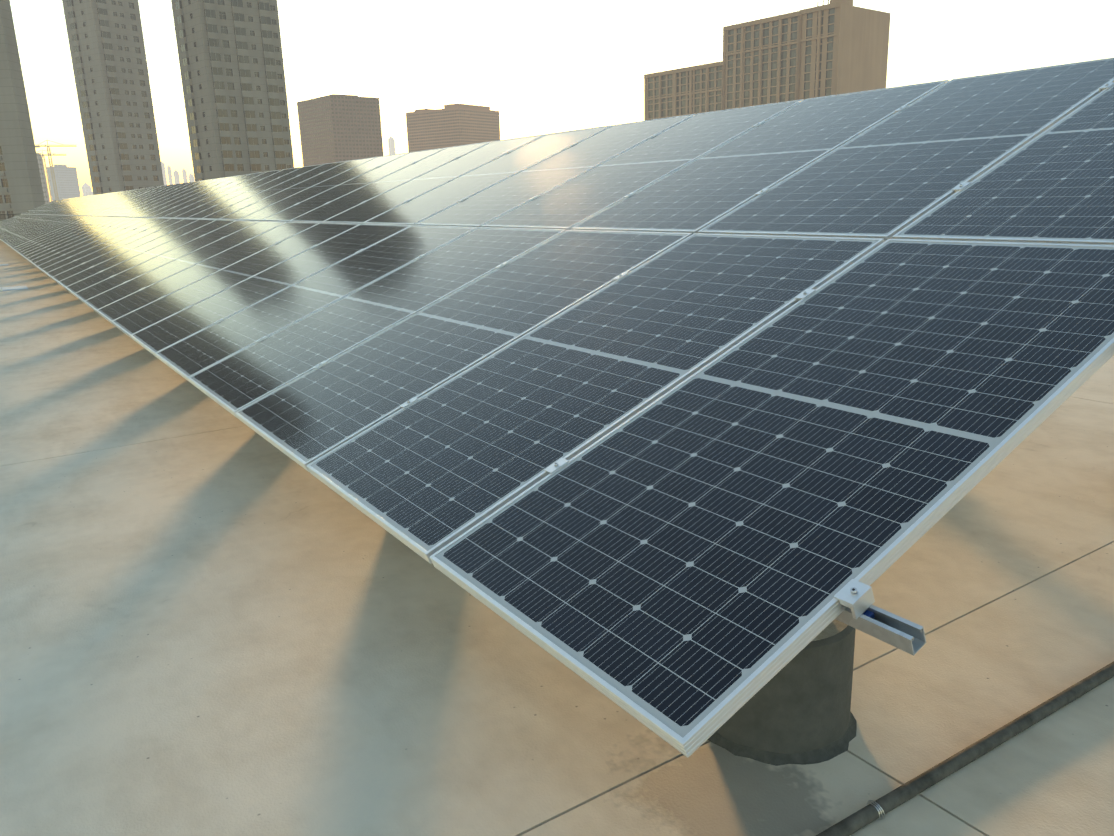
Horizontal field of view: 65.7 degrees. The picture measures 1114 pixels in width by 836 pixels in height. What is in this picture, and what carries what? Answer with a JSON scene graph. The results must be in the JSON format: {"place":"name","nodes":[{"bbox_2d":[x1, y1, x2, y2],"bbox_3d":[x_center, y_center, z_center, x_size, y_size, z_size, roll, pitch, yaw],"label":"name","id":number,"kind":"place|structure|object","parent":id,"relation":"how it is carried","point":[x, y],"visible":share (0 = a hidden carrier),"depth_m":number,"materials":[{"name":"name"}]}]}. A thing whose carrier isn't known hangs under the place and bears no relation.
{"place":"outdoors","nodes":[
{"label":"outdoors","id":0,"kind":"place"},
{"bbox_2d":[36,153,48,203],"bbox_3d":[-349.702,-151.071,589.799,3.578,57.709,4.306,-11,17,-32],"label":"slab tower","id":1,"kind":"structure","parent":0,"point":[42,176],"depth_m":586.44,"materials":[{"name":"grey concrete"}]},
{"bbox_2d":[47,164,80,200],"bbox_3d":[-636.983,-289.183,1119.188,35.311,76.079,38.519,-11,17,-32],"label":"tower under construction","id":2,"kind":"structure","parent":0,"point":[67,182],"depth_m":1107.49,"materials":[{"name":"grey concrete"}]},
{"bbox_2d":[81,187,91,195],"bbox_3d":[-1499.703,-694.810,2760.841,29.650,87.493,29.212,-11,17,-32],"label":"skyline tower","id":3,"kind":"structure","parent":0,"point":[84,189],"depth_m":2740.45,"materials":[{"name":"grey"}]},
{"bbox_2d":[62,0,163,194],"bbox_3d":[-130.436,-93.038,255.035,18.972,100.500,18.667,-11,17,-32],"label":"tower","id":4,"kind":"structure","parent":0,"point":[109,60],"depth_m":249.84,"materials":[{"name":"grey concrete"}]},
{"bbox_2d":[161,164,166,184],"bbox_3d":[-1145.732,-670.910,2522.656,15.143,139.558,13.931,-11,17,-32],"label":"skyline tower","id":5,"kind":"structure","parent":0,"point":[164,174],"depth_m":2512.61,"materials":[{"name":"grey"}]},
{"bbox_2d":[167,167,172,184],"bbox_3d":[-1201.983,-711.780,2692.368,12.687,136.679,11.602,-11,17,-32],"label":"skyline tower","id":6,"kind":"structure","parent":0,"point":[169,171],"depth_m":2679.84,"materials":[{"name":"grey"}]},
{"bbox_2d":[173,172,179,183],"bbox_3d":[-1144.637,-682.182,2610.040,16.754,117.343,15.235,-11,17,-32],"label":"skyline tower","id":7,"kind":"structure","parent":0,"point":[176,178],"depth_m":2594.89,"materials":[{"name":"grey"}]},
{"bbox_2d":[182,170,187,182],"bbox_3d":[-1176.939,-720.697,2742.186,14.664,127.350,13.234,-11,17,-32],"label":"skyline tower","id":8,"kind":"structure","parent":0,"point":[184,175],"depth_m":2728.65,"materials":[{"name":"grey"}]},
{"bbox_2d":[189,176,194,181],"bbox_3d":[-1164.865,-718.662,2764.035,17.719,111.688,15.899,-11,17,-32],"label":"skyline tower","id":9,"kind":"structure","parent":0,"point":[191,178],"depth_m":2748.13,"materials":[{"name":"grey"}]},
{"bbox_2d":[171,0,293,180],"bbox_3d":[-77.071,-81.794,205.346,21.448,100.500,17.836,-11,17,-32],"label":"tower","id":10,"kind":"structure","parent":0,"point":[230,55],"depth_m":200.57,"materials":[{"name":"grey concrete"}]},
{"bbox_2d":[297,94,383,166],"bbox_3d":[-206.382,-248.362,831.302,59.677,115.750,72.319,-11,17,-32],"label":"block","id":11,"kind":"structure","parent":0,"point":[333,128],"depth_m":802.34,"materials":[{"name":"grey concrete"}]},
{"bbox_2d":[388,139,395,154],"bbox_3d":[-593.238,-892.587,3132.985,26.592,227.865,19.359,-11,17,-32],"label":"skyline tower","id":12,"kind":"structure","parent":0,"point":[391,143],"depth_m":3105.37,"materials":[{"name":"grey"}]},
{"bbox_2d":[406,103,499,152],"bbox_3d":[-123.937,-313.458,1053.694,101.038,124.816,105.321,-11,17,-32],"label":"block","id":13,"kind":"structure","parent":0,"point":[451,125],"depth_m":1015.86,"materials":[{"name":"brown concrete"}]},
{"bbox_2d":[0,240,1113,835],"bbox_3d":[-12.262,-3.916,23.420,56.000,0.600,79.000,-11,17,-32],"label":"roof slab","id":14,"kind":"structure","parent":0,"point":[216,618],"depth_m":2.72,"materials":[{"name":"beige concrete"}]},
{"bbox_2d":[0,286,27,291],"bbox_3d":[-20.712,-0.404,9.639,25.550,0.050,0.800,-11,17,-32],"label":"roof joint cover","id":15,"kind":"object","parent":14,"relation":"on","point":[13,288],"visible":1,"depth_m":16.19,"materials":[{"name":"grey metal"}]},
{"bbox_2d":[707,619,856,765],"bbox_3d":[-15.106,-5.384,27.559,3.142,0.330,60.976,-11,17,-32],"label":"piers","id":16,"kind":"structure","parent":14,"relation":"on","point":[796,709],"depth_m":2.21,"materials":[{"name":"grey concrete"}]},
{"bbox_2d":[835,605,926,655],"bbox_3d":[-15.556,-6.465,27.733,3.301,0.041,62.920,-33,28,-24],"label":"pv rails","id":17,"kind":"object","parent":16,"relation":"on","point":[900,633],"visible":0.04,"depth_m":1.68,"materials":[{"name":"silver metal"}]},
{"bbox_2d":[0,57,1113,757],"bbox_3d":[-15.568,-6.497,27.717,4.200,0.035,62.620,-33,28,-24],"label":"solar panel frames","id":18,"kind":"structure","parent":17,"relation":"on","point":[694,739],"depth_m":2.91,"materials":[{"name":"silver metal"}]},
{"bbox_2d":[0,58,1113,736],"bbox_3d":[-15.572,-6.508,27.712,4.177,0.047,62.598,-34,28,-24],"label":"solar panels","id":19,"kind":"object","parent":18,"relation":"in","point":[686,558],"visible":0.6,"depth_m":3.19,"materials":[{"name":"glass"}]},
{"bbox_2d":[2,82,1113,618],"bbox_3d":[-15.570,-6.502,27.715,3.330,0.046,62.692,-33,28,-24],"label":"panel clamps","id":20,"kind":"object","parent":17,"relation":"attached to","point":[856,598],"visible":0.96,"depth_m":2.59,"materials":[{"name":"silver metal"}]},
{"bbox_2d":[816,661,1113,835],"bbox_3d":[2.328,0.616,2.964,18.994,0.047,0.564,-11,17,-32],"label":"roof conduit","id":21,"kind":"object","parent":14,"relation":"on","point":[871,812],"visible":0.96,"depth_m":2.16,"materials":[{"name":"grey metal"}]},
{"bbox_2d":[10,0,1113,200],"label":"sky","id":22,"kind":"structure","parent":0,"point":[546,66],"materials":[{"name":"white"}]},
{"bbox_2d":[644,0,890,120],"bbox_3d":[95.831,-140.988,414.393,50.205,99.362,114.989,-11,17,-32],"label":"high-rise building","id":23,"kind":"structure","parent":0,"point":[835,47],"depth_m":376.67,"materials":[{"name":"concrete"}]},
{"label":"city ground","id":24,"kind":"structure","parent":0,"visible":0},
{"bbox_2d":[0,0,44,221],"bbox_3d":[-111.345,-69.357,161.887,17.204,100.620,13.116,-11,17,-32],"label":"tower","id":25,"kind":"structure","parent":24,"relation":"on","point":[21,190],"depth_m":164.76,"materials":[{"name":"grey concrete"}]},
{"bbox_2d":[36,150,65,201],"bbox_3d":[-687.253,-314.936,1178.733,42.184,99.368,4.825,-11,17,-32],"label":"tower crane","id":26,"kind":"object","parent":24,"relation":"on","point":[45,168],"visible":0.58,"depth_m":1171.04,"materials":[{"name":"gold metal"}]},
{"bbox_2d":[35,140,76,199],"bbox_3d":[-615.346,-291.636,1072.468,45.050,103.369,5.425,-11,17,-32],"label":"tower crane","id":27,"kind":"object","parent":24,"relation":"on","point":[54,180],"visible":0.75,"depth_m":1063.06,"materials":[{"name":"gold metal"}]}
]}

